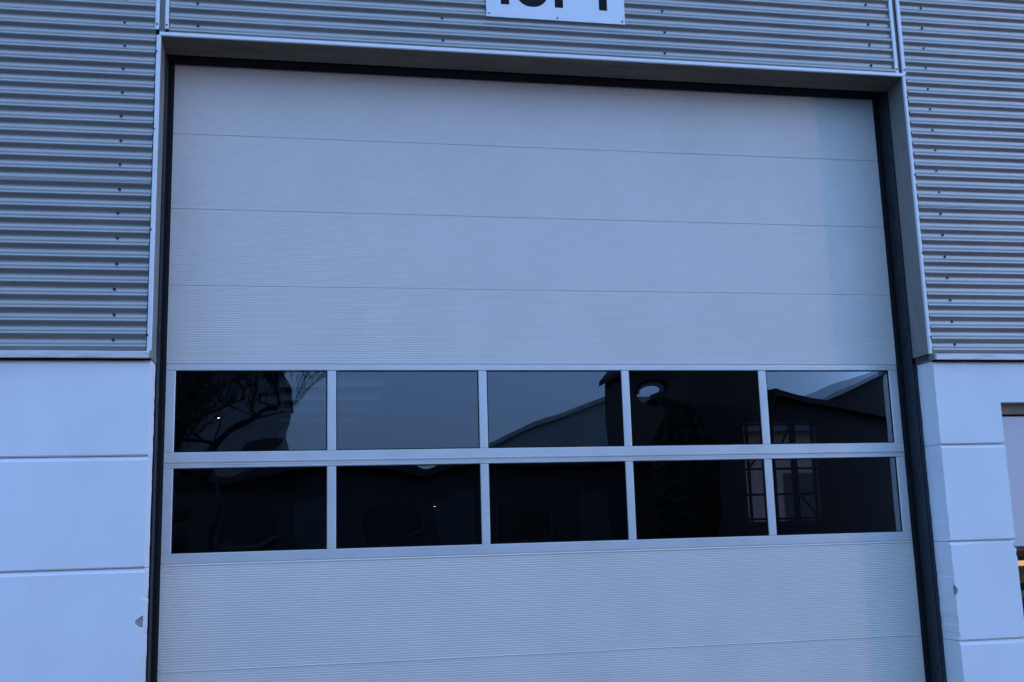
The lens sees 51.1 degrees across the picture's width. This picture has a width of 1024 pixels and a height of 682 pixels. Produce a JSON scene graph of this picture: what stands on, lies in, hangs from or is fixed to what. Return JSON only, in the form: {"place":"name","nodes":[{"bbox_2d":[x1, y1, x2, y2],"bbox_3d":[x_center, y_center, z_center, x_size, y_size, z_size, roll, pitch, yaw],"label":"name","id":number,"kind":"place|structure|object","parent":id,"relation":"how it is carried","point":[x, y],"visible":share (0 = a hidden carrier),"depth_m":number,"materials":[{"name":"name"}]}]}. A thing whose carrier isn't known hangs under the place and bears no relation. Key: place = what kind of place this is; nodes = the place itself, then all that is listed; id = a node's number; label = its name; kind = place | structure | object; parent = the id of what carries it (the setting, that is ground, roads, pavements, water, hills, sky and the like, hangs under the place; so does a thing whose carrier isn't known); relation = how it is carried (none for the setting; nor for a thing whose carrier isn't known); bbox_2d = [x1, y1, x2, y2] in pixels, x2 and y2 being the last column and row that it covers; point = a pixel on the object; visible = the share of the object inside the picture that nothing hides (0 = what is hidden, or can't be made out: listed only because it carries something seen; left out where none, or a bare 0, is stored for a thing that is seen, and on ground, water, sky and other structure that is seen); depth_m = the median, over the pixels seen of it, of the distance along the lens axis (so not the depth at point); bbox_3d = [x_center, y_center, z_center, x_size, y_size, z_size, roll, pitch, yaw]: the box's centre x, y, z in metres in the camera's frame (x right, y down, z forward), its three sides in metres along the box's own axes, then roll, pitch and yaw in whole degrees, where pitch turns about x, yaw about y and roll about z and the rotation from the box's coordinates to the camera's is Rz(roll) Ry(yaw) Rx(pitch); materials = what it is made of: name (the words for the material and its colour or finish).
{"place":"outdoors","nodes":[
{"label":"outdoors","id":0,"kind":"place"},
{"label":"ground","id":1,"kind":"structure","parent":0,"visible":0},
{"bbox_2d":[0,0,1023,681],"bbox_3d":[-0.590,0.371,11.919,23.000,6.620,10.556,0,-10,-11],"label":"industrial hall","id":2,"kind":"structure","parent":1,"relation":"on","point":[458,340],"depth_m":6.97,"materials":[{"name":"paint"}]},
{"bbox_2d":[157,64,924,681],"bbox_3d":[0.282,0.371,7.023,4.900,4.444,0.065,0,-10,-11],"label":"sectional door","id":3,"kind":"structure","parent":2,"relation":"in","point":[432,319],"depth_m":6.99,"materials":[{"name":"white metal"}]},
{"bbox_2d":[486,0,624,24],"bbox_3d":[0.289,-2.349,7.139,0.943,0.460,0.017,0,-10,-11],"label":"sign","id":4,"kind":"object","parent":2,"relation":"attached to","point":[602,11],"visible":1,"depth_m":7.12,"materials":[{"name":"white metal"}]},
{"bbox_2d":[1001,403,1023,550],"bbox_3d":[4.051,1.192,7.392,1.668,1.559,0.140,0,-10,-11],"label":"shuttered window","id":5,"kind":"structure","parent":2,"relation":"in","point":[1012,414],"depth_m":7.28,"materials":[{"name":"white metal"}]},
{"bbox_2d":[1016,551,1023,598],"bbox_3d":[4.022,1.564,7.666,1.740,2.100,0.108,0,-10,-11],"label":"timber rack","id":6,"kind":"object","parent":2,"relation":"on","point":[1021,568],"visible":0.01,"depth_m":7.61,"materials":[{"name":"brown wood"}]},
{"bbox_2d":[1017,556,1023,565],"bbox_3d":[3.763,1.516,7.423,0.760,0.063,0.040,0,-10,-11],"label":"lamp","id":7,"kind":"object","parent":2,"relation":"attached to","point":[1021,562],"depth_m":7.36,"materials":[{"name":"brown"}]}
]}

